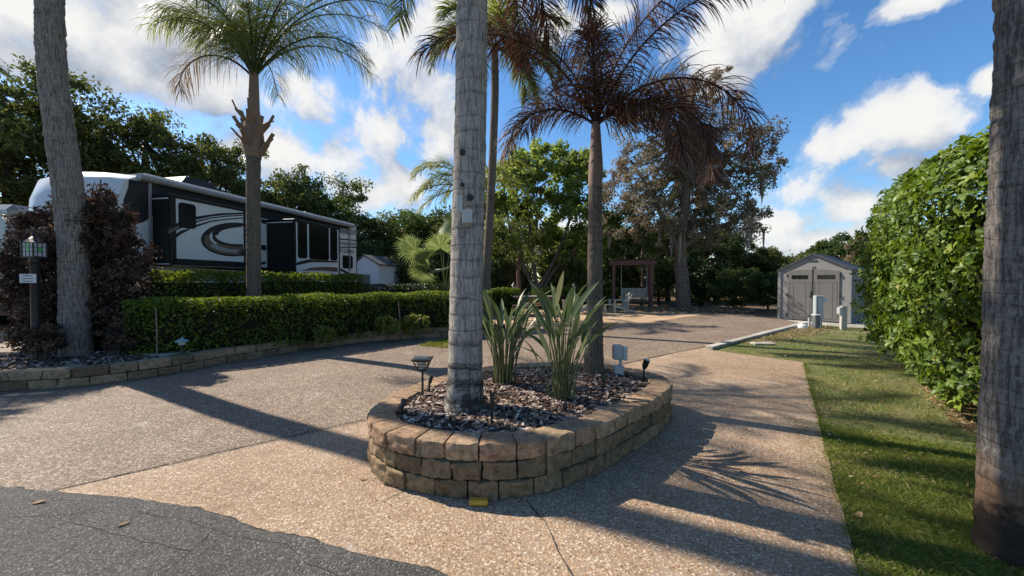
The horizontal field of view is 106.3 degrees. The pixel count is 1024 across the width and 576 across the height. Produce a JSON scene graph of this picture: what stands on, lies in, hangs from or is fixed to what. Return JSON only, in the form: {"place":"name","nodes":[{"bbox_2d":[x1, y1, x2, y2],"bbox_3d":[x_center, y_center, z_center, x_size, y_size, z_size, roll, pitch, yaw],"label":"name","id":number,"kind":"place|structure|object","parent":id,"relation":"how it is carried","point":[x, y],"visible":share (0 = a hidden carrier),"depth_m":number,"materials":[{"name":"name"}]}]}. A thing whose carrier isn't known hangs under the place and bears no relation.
{"place":"outdoors","nodes":[
{"label":"outdoors","id":0,"kind":"place"},
{"bbox_2d":[0,315,127,351],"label":"neighbour driveway","id":1,"kind":"structure","parent":0,"point":[8,349],"depth_m":9.49,"materials":[{"name":"grey concrete"}]},
{"bbox_2d":[0,204,129,324],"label":"motorhome","id":2,"kind":"object","parent":1,"relation":"on","point":[9,209],"visible":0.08,"depth_m":11.30,"materials":[{"name":"paint"}]},
{"bbox_2d":[29,172,356,297],"bbox_3d":[-8.717,-0.935,13.019,3.568,4.350,9.847,0,1,11],"label":"travel trailer","id":3,"kind":"object","parent":1,"relation":"on","point":[187,223],"visible":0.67,"depth_m":10.44,"materials":[{"name":"white paint"}]},
{"bbox_2d":[0,486,448,575],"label":"asphalt road","id":4,"kind":"structure","parent":0,"point":[59,533],"depth_m":2.15,"materials":[{"name":"asphalt"}]},
{"bbox_2d":[0,324,504,379],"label":"planting soil","id":5,"kind":"structure","parent":0,"point":[178,364],"depth_m":6.79,"materials":[{"name":"soil"}]},
{"bbox_2d":[19,231,47,360],"bbox_3d":[-7.881,0.163,6.348,0.292,2.220,0.288,1,1,29],"label":"lamp post","id":6,"kind":"object","parent":5,"relation":"on","point":[34,249],"visible":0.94,"depth_m":6.31,"materials":[{"name":"metal"}]},
{"bbox_2d":[13,321,68,360],"bbox_3d":[-7.625,0.885,6.256,0.640,0.693,0.541,0,1,0],"label":"dead shrub","id":7,"kind":"object","parent":5,"relation":"on","point":[34,341],"visible":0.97,"depth_m":6.18,"materials":[{"name":"brown plant"}]},
{"bbox_2d":[33,0,94,356],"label":"palm tree","id":8,"kind":"object","parent":5,"relation":"on","point":[66,179],"visible":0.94,"depth_m":6.58,"materials":[{"name":"grey plant"}]},
{"bbox_2d":[0,348,199,369],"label":"mulch","id":9,"kind":"object","parent":5,"relation":"on","point":[19,360],"visible":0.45,"depth_m":6.29,"materials":[{"name":"grey stone"}]},
{"bbox_2d":[93,323,137,356],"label":"dead shrub","id":10,"kind":"object","parent":9,"relation":"on","point":[118,336],"visible":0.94,"depth_m":6.58,"materials":[{"name":"brown plant"}]},
{"bbox_2d":[167,349,200,356],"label":"agave plant","id":11,"kind":"object","parent":9,"relation":"on","point":[188,350],"visible":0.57,"depth_m":6.46,"materials":[{"name":"green plant"}]},
{"bbox_2d":[155,308,157,356],"bbox_3d":[-6.145,0.807,6.638,0.042,0.920,0.041,0,1,-22],"label":"garden stake","id":12,"kind":"object","parent":5,"relation":"on","point":[156,329],"visible":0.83,"depth_m":6.63,"materials":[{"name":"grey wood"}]},
{"bbox_2d":[136,351,185,356],"bbox_3d":[-6.268,1.180,6.887,0.815,0.065,0.497,0,1,0],"label":"flagstone","id":13,"kind":"object","parent":5,"relation":"on","point":[162,354],"visible":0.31,"depth_m":6.74,"materials":[{"name":"stone"}]},
{"bbox_2d":[175,337,188,352],"bbox_3d":[-5.644,1.053,6.572,0.200,0.432,0.200,0,1,0],"label":"path light","id":14,"kind":"object","parent":5,"relation":"on","point":[181,341],"visible":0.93,"depth_m":6.54,"materials":[{"name":"white paint"}]},
{"bbox_2d":[138,269,364,303],"bbox_3d":[-6.122,0.352,10.245,0.939,1.673,6.013,0,1,16],"label":"hedge","id":15,"kind":"object","parent":5,"relation":"on","point":[299,284],"visible":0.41,"depth_m":8.84,"materials":[{"name":"green plant"}]},
{"bbox_2d":[129,0,422,303],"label":"palm tree","id":16,"kind":"object","parent":5,"relation":"on","point":[246,38],"visible":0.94,"depth_m":8.43,"materials":[{"name":"green plant"}]},
{"bbox_2d":[121,290,492,356],"bbox_3d":[-3.864,0.626,9.079,7.611,1.117,1.561,-1,1,-37],"label":"hedge","id":17,"kind":"object","parent":5,"relation":"on","point":[204,323],"visible":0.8,"depth_m":7.63,"materials":[{"name":"green plant"}]},
{"bbox_2d":[375,314,400,335],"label":"weed plant","id":18,"kind":"object","parent":5,"relation":"on","point":[391,325],"visible":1,"depth_m":9.21,"materials":[{"name":"plant"}]},
{"bbox_2d":[400,312,430,335],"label":"weed plant","id":19,"kind":"object","parent":5,"relation":"on","point":[408,326],"visible":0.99,"depth_m":9.49,"materials":[{"name":"plant"}]},
{"bbox_2d":[0,314,797,490],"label":"concrete driveway","id":20,"kind":"structure","parent":0,"point":[52,439],"depth_m":4.75,"materials":[{"name":"concrete"}]},
{"bbox_2d":[0,327,486,390],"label":"garden wall","id":21,"kind":"structure","parent":20,"relation":"on","point":[38,378],"depth_m":6.02,"materials":[{"name":"stone"}]},
{"bbox_2d":[311,325,336,343],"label":"weed plant","id":22,"kind":"object","parent":20,"relation":"on","point":[324,334],"visible":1,"depth_m":8.20,"materials":[{"name":"plant"}]},
{"bbox_2d":[417,336,448,347],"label":"grass tuft","id":23,"kind":"object","parent":20,"relation":"on","point":[441,343],"visible":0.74,"depth_m":8.86,"materials":[{"name":"plant"}]},
{"bbox_2d":[100,342,776,545],"bbox_3d":[-0.834,1.379,5.913,7.765,0.017,5.882,1,1,29],"label":"leaf debris","id":24,"kind":"object","parent":20,"relation":"on","point":[481,510],"visible":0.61,"depth_m":3.68,"materials":[{"name":"brown plant"}]},
{"bbox_2d":[13,347,858,575],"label":"concrete apron","id":25,"kind":"object","parent":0,"point":[313,486],"visible":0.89,"depth_m":2.62,"materials":[{"name":"beige concrete"}]},
{"bbox_2d":[469,497,487,505],"bbox_3d":[-0.222,1.431,2.574,0.125,0.036,0.060,0,1,0],"label":"yellow marker","id":26,"kind":"object","parent":25,"relation":"on","point":[478,501],"visible":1,"depth_m":2.55,"materials":[{"name":"plastic"}]},
{"bbox_2d":[367,362,672,500],"bbox_3d":[0.170,1.223,3.992,3.249,0.391,2.204,-1,2,-44],"label":"stone planter","id":27,"kind":"object","parent":25,"relation":"on","point":[461,464],"visible":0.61,"depth_m":2.78,"materials":[{"name":"stone"}]},
{"bbox_2d":[0,0,994,281],"label":"sky","id":28,"kind":"structure","parent":0,"point":[869,91],"materials":[{"name":"blue"}]},
{"bbox_2d":[396,366,649,442],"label":"mulch","id":29,"kind":"object","parent":0,"point":[417,407],"visible":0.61,"depth_m":3.50,"materials":[{"name":"grey stone"}]},
{"bbox_2d":[400,398,406,417],"bbox_3d":[-0.921,1.035,3.261,0.048,0.200,0.065,0,1,17],"label":"spot light","id":30,"kind":"object","parent":29,"relation":"on","point":[403,403],"visible":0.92,"depth_m":3.24,"materials":[{"name":"black paint"}]},
{"bbox_2d":[411,356,432,397],"bbox_3d":[-0.871,0.909,3.739,0.180,0.473,0.180,0,1,0],"label":"solar lantern","id":31,"kind":"object","parent":29,"relation":"on","point":[421,361],"visible":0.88,"depth_m":3.71,"materials":[{"name":"black paint"}]},
{"bbox_2d":[428,375,432,391],"bbox_3d":[-0.832,1.007,3.934,0.060,0.229,0.042,-1,2,-43],"label":"spot light","id":32,"kind":"object","parent":29,"relation":"on","point":[430,379],"visible":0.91,"depth_m":3.91,"materials":[{"name":"black paint"}]},
{"bbox_2d":[489,392,493,423],"bbox_3d":[-0.159,0.980,3.013,0.036,0.321,0.050,0,1,0],"label":"spot light","id":33,"kind":"object","parent":29,"relation":"on","point":[491,394],"visible":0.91,"depth_m":2.99,"materials":[{"name":"black paint"}]},
{"bbox_2d":[382,0,611,415],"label":"palm tree","id":34,"kind":"object","parent":29,"relation":"on","point":[465,390],"visible":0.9,"depth_m":3.29,"materials":[{"name":"grey plant"}]},
{"bbox_2d":[483,288,551,385],"bbox_3d":[-0.084,0.530,4.104,0.850,1.118,0.769,-1,1,-29],"label":"bird of paradise","id":35,"kind":"object","parent":29,"relation":"on","point":[494,335],"visible":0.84,"depth_m":4.07,"materials":[{"name":"green plant"}]},
{"bbox_2d":[520,271,616,401],"bbox_3d":[0.514,0.471,3.592,0.848,1.257,0.902,0,1,-11],"label":"bird of paradise","id":36,"kind":"object","parent":29,"relation":"on","point":[562,384],"visible":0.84,"depth_m":3.54,"materials":[{"name":"green plant"}]},
{"bbox_2d":[406,0,784,373],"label":"palm tree","id":37,"kind":"object","parent":29,"relation":"on","point":[597,86],"visible":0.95,"depth_m":4.57,"materials":[{"name":"brown plant"}]},
{"bbox_2d":[612,344,627,374],"bbox_3d":[1.318,0.899,4.699,0.175,0.415,0.110,0,1,0],"label":"outlet box","id":38,"kind":"object","parent":29,"relation":"on","point":[620,352],"visible":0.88,"depth_m":4.66,"materials":[{"name":"grey plastic"}]},
{"bbox_2d":[642,358,649,380],"bbox_3d":[1.552,0.963,4.448,0.090,0.296,0.070,1,2,43],"label":"spot light","id":39,"kind":"object","parent":29,"relation":"on","point":[646,362],"visible":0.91,"depth_m":4.44,"materials":[{"name":"black paint"}]},
{"bbox_2d":[492,304,709,323],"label":"patio gravel","id":40,"kind":"structure","parent":0,"point":[621,316],"depth_m":16.01,"materials":[{"name":"gravel"}]},
{"bbox_2d":[392,219,451,296],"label":"fan palm","id":41,"kind":"object","parent":40,"relation":"on","point":[409,246],"visible":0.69,"depth_m":12.42,"materials":[{"name":"green plant"}]},
{"bbox_2d":[408,154,535,214],"bbox_3d":[-1.734,-2.121,15.457,4.897,6.723,4.673,1,1,26],"label":"palm tree","id":42,"kind":"object","parent":40,"relation":"on","point":[426,186],"visible":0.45,"depth_m":15.17,"materials":[{"name":"green plant"}]},
{"bbox_2d":[448,259,507,287],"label":"shrub","id":43,"kind":"object","parent":40,"relation":"on","point":[495,276],"visible":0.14,"depth_m":21.78,"materials":[{"name":"green plant"}]},
{"bbox_2d":[422,0,572,298],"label":"palm tree","id":44,"kind":"object","parent":40,"relation":"on","point":[492,162],"visible":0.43,"depth_m":11.63,"materials":[{"name":"green plant"}]},
{"bbox_2d":[491,287,520,315],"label":"hedge","id":45,"kind":"object","parent":40,"relation":"on","point":[507,297],"visible":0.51,"depth_m":16.51,"materials":[{"name":"green plant"}]},
{"bbox_2d":[493,259,533,304],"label":"shrub","id":46,"kind":"object","parent":40,"relation":"on","point":[510,279],"visible":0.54,"depth_m":22.45,"materials":[{"name":"green plant"}]},
{"bbox_2d":[492,204,547,302],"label":"sapling tree","id":47,"kind":"object","parent":40,"relation":"on","point":[538,235],"visible":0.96,"depth_m":18.48,"materials":[{"name":"dark oak leaves"},{"name":"dark bark"}]},
{"bbox_2d":[513,296,552,316],"bbox_3d":[0.968,0.768,16.619,1.881,0.856,1.600,0,1,0],"label":"picnic table","id":48,"kind":"object","parent":40,"relation":"on","point":[532,297],"visible":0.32,"depth_m":16.27,"materials":[{"name":"brown wood"}]},
{"bbox_2d":[484,138,626,301],"bbox_3d":[1.726,-3.957,22.491,9.298,10.216,5.963,0,1,0],"label":"maple tree","id":49,"kind":"object","parent":40,"relation":"on","point":[571,169],"visible":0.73,"depth_m":21.82,"materials":[{"name":"green plant"}]},
{"bbox_2d":[538,256,586,290],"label":"shrub","id":50,"kind":"object","parent":40,"relation":"on","point":[573,275],"visible":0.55,"depth_m":22.27,"materials":[{"name":"green plant"}]},
{"bbox_2d":[531,287,618,308],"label":"hedge","id":51,"kind":"object","parent":40,"relation":"on","point":[607,293],"visible":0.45,"depth_m":20.30,"materials":[{"name":"green plant"}]},
{"bbox_2d":[575,294,586,312],"bbox_3d":[3.119,0.692,17.542,1.004,0.925,0.800,-1,1,-35],"label":"patio chair","id":52,"kind":"object","parent":40,"relation":"on","point":[583,307],"visible":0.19,"depth_m":17.30,"materials":[{"name":"plastic"}]},
{"bbox_2d":[584,256,631,303],"bbox_3d":[5.865,-0.447,23.451,2.657,3.075,3.275,1,1,29],"label":"shrub","id":53,"kind":"object","parent":40,"relation":"on","point":[607,276],"visible":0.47,"depth_m":23.16,"materials":[{"name":"green plant"}]},
{"bbox_2d":[608,293,633,312],"bbox_3d":[5.141,0.682,18.036,1.004,0.925,0.800,0,1,-8],"label":"patio chair","id":54,"kind":"object","parent":40,"relation":"on","point":[625,304],"visible":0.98,"depth_m":17.82,"materials":[{"name":"plastic"}]},
{"bbox_2d":[609,259,656,308],"bbox_3d":[6.422,-0.191,20.558,2.350,2.660,1.500,0,1,14],"label":"garden swing","id":55,"kind":"object","parent":40,"relation":"on","point":[650,263],"visible":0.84,"depth_m":20.05,"materials":[{"name":"wood"}]},
{"bbox_2d":[620,265,647,299],"bbox_3d":[6.544,-0.378,20.629,1.370,2.012,0.814,0,1,14],"label":"swing bench","id":56,"kind":"object","parent":55,"relation":"hanging from","point":[639,292],"visible":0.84,"depth_m":20.81,"materials":[{"name":"grey wood"}]},
{"bbox_2d":[619,182,666,305],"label":"sapling tree","id":57,"kind":"object","parent":40,"relation":"on","point":[642,284],"visible":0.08,"depth_m":22.42,"materials":[{"name":"green plant"}]},
{"bbox_2d":[602,63,790,310],"bbox_3d":[9.243,-5.005,19.406,10.709,12.435,6.154,0,1,0],"label":"oak tree","id":58,"kind":"object","parent":40,"relation":"on","point":[681,241],"visible":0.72,"depth_m":18.97,"materials":[{"name":"brown plant"}]},
{"bbox_2d":[521,288,890,322],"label":"ground","id":59,"kind":"structure","parent":0,"point":[760,310],"depth_m":22.89,"materials":[{"name":"concrete"}]},
{"bbox_2d":[0,53,133,206],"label":"tree","id":60,"kind":"object","parent":59,"relation":"on","point":[29,133],"visible":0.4,"depth_m":18.28,"materials":[{"name":"green plant"}]},
{"bbox_2d":[0,96,167,205],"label":"tree","id":61,"kind":"object","parent":59,"relation":"on","point":[83,132],"visible":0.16,"depth_m":20.22,"materials":[{"name":"green plant"}]},
{"bbox_2d":[72,103,202,177],"bbox_3d":[-20.952,-4.476,21.907,6.557,11.208,6.560,0,1,0],"label":"tree","id":62,"kind":"object","parent":59,"relation":"on","point":[148,134],"visible":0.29,"depth_m":20.88,"materials":[{"name":"green plant"}]},
{"bbox_2d":[155,132,269,196],"bbox_3d":[-18.180,-4.159,23.103,6.509,10.527,5.223,0,1,0],"label":"tree","id":63,"kind":"object","parent":59,"relation":"on","point":[219,174],"visible":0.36,"depth_m":22.09,"materials":[{"name":"green plant"}]},
{"bbox_2d":[231,163,333,218],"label":"tree","id":64,"kind":"object","parent":59,"relation":"on","point":[283,199],"visible":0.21,"depth_m":24.38,"materials":[{"name":"green plant"}]},
{"bbox_2d":[277,171,372,245],"bbox_3d":[-13.056,-3.519,26.436,6.991,9.108,7.681,0,1,0],"label":"tree","id":65,"kind":"object","parent":59,"relation":"on","point":[337,204],"visible":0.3,"depth_m":26.12,"materials":[{"name":"green plant"}]},
{"bbox_2d":[357,228,399,261],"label":"shrub","id":66,"kind":"object","parent":59,"relation":"on","point":[363,245],"visible":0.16,"depth_m":23.79,"materials":[{"name":"green plant"}]},
{"bbox_2d":[357,254,400,289],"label":"white shed","id":67,"kind":"structure","parent":59,"relation":"on","point":[373,269],"depth_m":21.43,"materials":[{"name":"wood"}]},
{"bbox_2d":[357,274,369,288],"bbox_3d":[-8.345,0.022,21.403,0.945,1.550,0.030,0,1,9],"label":"door","id":68,"kind":"structure","parent":67,"relation":"in","point":[366,276],"depth_m":21.34,"materials":[{"name":"grey"}]},
{"bbox_2d":[356,209,412,282],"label":"tree","id":69,"kind":"object","parent":59,"relation":"on","point":[381,229],"visible":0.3,"depth_m":27.44,"materials":[{"name":"green plant"}]},
{"bbox_2d":[361,282,449,298],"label":"hedge","id":70,"kind":"object","parent":59,"relation":"on","point":[403,286],"visible":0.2,"depth_m":14.70,"materials":[{"name":"green plant"}]},
{"bbox_2d":[380,203,451,288],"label":"tree","id":71,"kind":"object","parent":59,"relation":"on","point":[416,225],"visible":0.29,"depth_m":26.68,"materials":[{"name":"green plant"}]},
{"bbox_2d":[386,245,450,289],"bbox_3d":[-5.781,-0.843,24.160,4.027,3.840,4.107,0,1,22],"label":"shrub","id":72,"kind":"object","parent":59,"relation":"on","point":[402,272],"visible":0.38,"depth_m":23.11,"materials":[{"name":"green plant"}]},
{"bbox_2d":[429,214,494,281],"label":"tree","id":73,"kind":"object","parent":59,"relation":"on","point":[436,227],"visible":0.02,"depth_m":24.70,"materials":[{"name":"green plant"}]},
{"bbox_2d":[0,180,937,295],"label":"woods","id":74,"kind":"object","parent":59,"relation":"on","point":[529,268],"visible":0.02,"depth_m":39.80,"materials":[{"name":"green wood"}]},
{"bbox_2d":[491,228,523,284],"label":"tree","id":75,"kind":"object","parent":59,"relation":"on","point":[500,255],"visible":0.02,"depth_m":28.05,"materials":[{"name":"green plant"}]},
{"bbox_2d":[533,226,586,287],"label":"tree","id":76,"kind":"object","parent":59,"relation":"on","point":[571,248],"visible":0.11,"depth_m":29.66,"materials":[{"name":"green plant"}]},
{"bbox_2d":[576,219,666,302],"bbox_3d":[7.286,-2.074,27.116,6.335,6.194,5.289,0,1,-19],"label":"tree","id":77,"kind":"object","parent":59,"relation":"on","point":[635,273],"visible":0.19,"depth_m":26.16,"materials":[{"name":"green plant"}]},
{"bbox_2d":[634,248,691,305],"bbox_3d":[8.958,-0.708,23.444,3.290,3.595,3.088,0,1,0],"label":"shrub","id":78,"kind":"object","parent":59,"relation":"on","point":[661,279],"visible":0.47,"depth_m":23.07,"materials":[{"name":"green plant"}]},
{"bbox_2d":[633,216,711,301],"bbox_3d":[11.557,-2.123,27.945,5.529,6.262,6.085,0,1,0],"label":"tree","id":79,"kind":"object","parent":59,"relation":"on","point":[692,263],"visible":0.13,"depth_m":26.50,"materials":[{"name":"green plant"}]},
{"bbox_2d":[616,306,755,313],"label":"leaf litter","id":80,"kind":"object","parent":59,"relation":"on","point":[674,309],"visible":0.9,"depth_m":18.63,"materials":[{"name":"brown plant"}]},
{"bbox_2d":[689,261,720,306],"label":"shrub","id":81,"kind":"object","parent":59,"relation":"on","point":[701,277],"visible":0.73,"depth_m":21.68,"materials":[{"name":"green plant"}]},
{"bbox_2d":[675,228,760,300],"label":"tree","id":82,"kind":"object","parent":59,"relation":"on","point":[728,253],"visible":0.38,"depth_m":27.79,"materials":[{"name":"green plant"}]},
{"bbox_2d":[705,267,759,308],"bbox_3d":[12.066,0.044,20.885,3.243,2.464,2.271,0,1,0],"label":"shrub","id":83,"kind":"object","parent":59,"relation":"on","point":[726,289],"visible":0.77,"depth_m":20.57,"materials":[{"name":"green plant"}]},
{"bbox_2d":[744,271,777,310],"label":"shrub","id":84,"kind":"object","parent":59,"relation":"on","point":[766,285],"visible":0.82,"depth_m":19.24,"materials":[{"name":"green plant"}]},
{"bbox_2d":[736,245,796,293],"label":"tree","id":85,"kind":"object","parent":59,"relation":"on","point":[769,259],"visible":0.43,"depth_m":27.85,"materials":[{"name":"green plant"}]},
{"bbox_2d":[778,251,806,267],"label":"tree","id":86,"kind":"object","parent":59,"relation":"on","point":[788,257],"visible":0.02,"depth_m":32.30,"materials":[{"name":"green plant"}]},
{"bbox_2d":[790,255,859,265],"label":"shrub","id":87,"kind":"object","parent":59,"relation":"on","point":[839,257],"visible":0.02,"depth_m":23.07,"materials":[{"name":"green plant"}]},
{"bbox_2d":[800,231,870,259],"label":"tree","id":88,"kind":"object","parent":59,"relation":"on","point":[834,247],"visible":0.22,"depth_m":30.28,"materials":[{"name":"green plant"}]},
{"bbox_2d":[844,234,880,288],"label":"tree","id":89,"kind":"object","parent":59,"relation":"on","point":[849,257],"visible":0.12,"depth_m":25.71,"materials":[{"name":"green plant"}]},
{"bbox_2d":[719,313,870,327],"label":"shed driveway slab","id":90,"kind":"structure","parent":0,"point":[858,324],"depth_m":13.52,"materials":[{"name":"concrete"}]},
{"bbox_2d":[777,253,864,322],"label":"storage shed","id":91,"kind":"structure","parent":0,"point":[802,282],"depth_m":14.15,"materials":[{"name":"grey plastic"}]},
{"bbox_2d":[786,269,811,319],"bbox_3d":[10.824,0.240,14.482,0.052,1.860,0.798,-1,1,-38],"label":"door","id":92,"kind":"structure","parent":91,"relation":"in","point":[799,282],"depth_m":14.47,"materials":[{"name":"grey plastic"}]},
{"bbox_2d":[812,269,840,321],"bbox_3d":[11.320,0.253,13.842,0.052,1.860,0.798,-1,1,-38],"label":"door","id":93,"kind":"structure","parent":91,"relation":"in","point":[826,283],"depth_m":13.78,"materials":[{"name":"grey plastic"}]},
{"bbox_2d":[714,323,1023,575],"bbox_3d":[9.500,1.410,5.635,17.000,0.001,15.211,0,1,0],"label":"lawn","id":94,"kind":"structure","parent":0,"point":[846,404],"depth_m":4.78,"materials":[{"name":"plant"}]},
{"bbox_2d":[705,321,807,349],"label":"kerb","id":95,"kind":"structure","parent":94,"relation":"on","point":[736,340],"depth_m":9.89,"materials":[{"name":"concrete"}]},
{"bbox_2d":[750,342,775,344],"bbox_3d":[5.941,1.314,9.093,0.500,0.059,0.220,0,1,0],"label":"valve cover","id":96,"kind":"object","parent":94,"relation":"on","point":[761,343],"visible":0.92,"depth_m":8.99,"materials":[{"name":"concrete"}]},
{"bbox_2d":[737,325,831,343],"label":"leaf litter","id":97,"kind":"object","parent":94,"relation":"on","point":[788,337],"visible":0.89,"depth_m":10.73,"materials":[{"name":"brown plant"}]},
{"bbox_2d":[797,323,807,328],"bbox_3d":[9.252,1.196,12.226,0.260,0.160,0.256,0,1,0],"label":"sewer cap","id":98,"kind":"object","parent":94,"relation":"on","point":[803,325],"visible":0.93,"depth_m":12.14,"materials":[{"name":"white plastic"}]},
{"bbox_2d":[811,314,821,327],"bbox_3d":[9.674,1.046,12.160,0.270,0.422,0.206,0,1,0],"label":"water meter box","id":99,"kind":"object","parent":94,"relation":"on","point":[816,320],"visible":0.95,"depth_m":12.10,"materials":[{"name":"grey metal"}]},
{"bbox_2d":[813,296,827,318],"bbox_3d":[10.082,0.759,12.560,0.385,1.020,0.165,0,1,0],"label":"power pedestal","id":100,"kind":"object","parent":94,"relation":"on","point":[818,304],"visible":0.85,"depth_m":12.49,"materials":[{"name":"grey metal"}]},
{"bbox_2d":[801,361,873,575],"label":"edge grass","id":101,"kind":"structure","parent":94,"relation":"on","point":[819,415],"depth_m":2.87,"materials":[{"name":"plant"}]},
{"bbox_2d":[837,306,847,329],"bbox_3d":[10.191,0.918,11.860,0.260,0.730,0.142,0,1,0],"label":"utility post","id":102,"kind":"object","parent":94,"relation":"on","point":[842,311],"visible":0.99,"depth_m":11.81,"materials":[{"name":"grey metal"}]},
{"bbox_2d":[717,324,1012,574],"bbox_3d":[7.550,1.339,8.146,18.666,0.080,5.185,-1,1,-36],"label":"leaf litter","id":103,"kind":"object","parent":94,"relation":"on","point":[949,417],"visible":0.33,"depth_m":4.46,"materials":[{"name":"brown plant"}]},
{"bbox_2d":[918,368,977,433],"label":"bare soil","id":104,"kind":"structure","parent":94,"relation":"on","point":[971,415],"depth_m":4.33,"materials":[{"name":"brown soil"}]},
{"bbox_2d":[849,125,989,416],"bbox_3d":[6.717,-0.389,5.215,2.754,3.684,6.031,1,1,31],"label":"viburnum hedge","id":105,"kind":"object","parent":104,"relation":"on","point":[928,274],"visible":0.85,"depth_m":4.70,"materials":[{"name":"green plant"}]},
{"bbox_2d":[970,0,1023,570],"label":"palm tree","id":106,"kind":"object","parent":94,"relation":"on","point":[997,529],"visible":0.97,"depth_m":2.07,"materials":[{"name":"brown plant"}]},
{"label":"turf strip","id":107,"kind":"structure","parent":0,"visible":0},
{"bbox_2d":[0,59,17,222],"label":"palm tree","id":108,"kind":"object","parent":107,"relation":"on","point":[2,71],"visible":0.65,"depth_m":9.57,"materials":[{"name":"green plant"}]},
{"bbox_2d":[0,179,163,352],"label":"dead bush","id":109,"kind":"object","parent":107,"relation":"on","point":[109,234],"visible":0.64,"depth_m":6.91,"materials":[{"name":"brown plant"}]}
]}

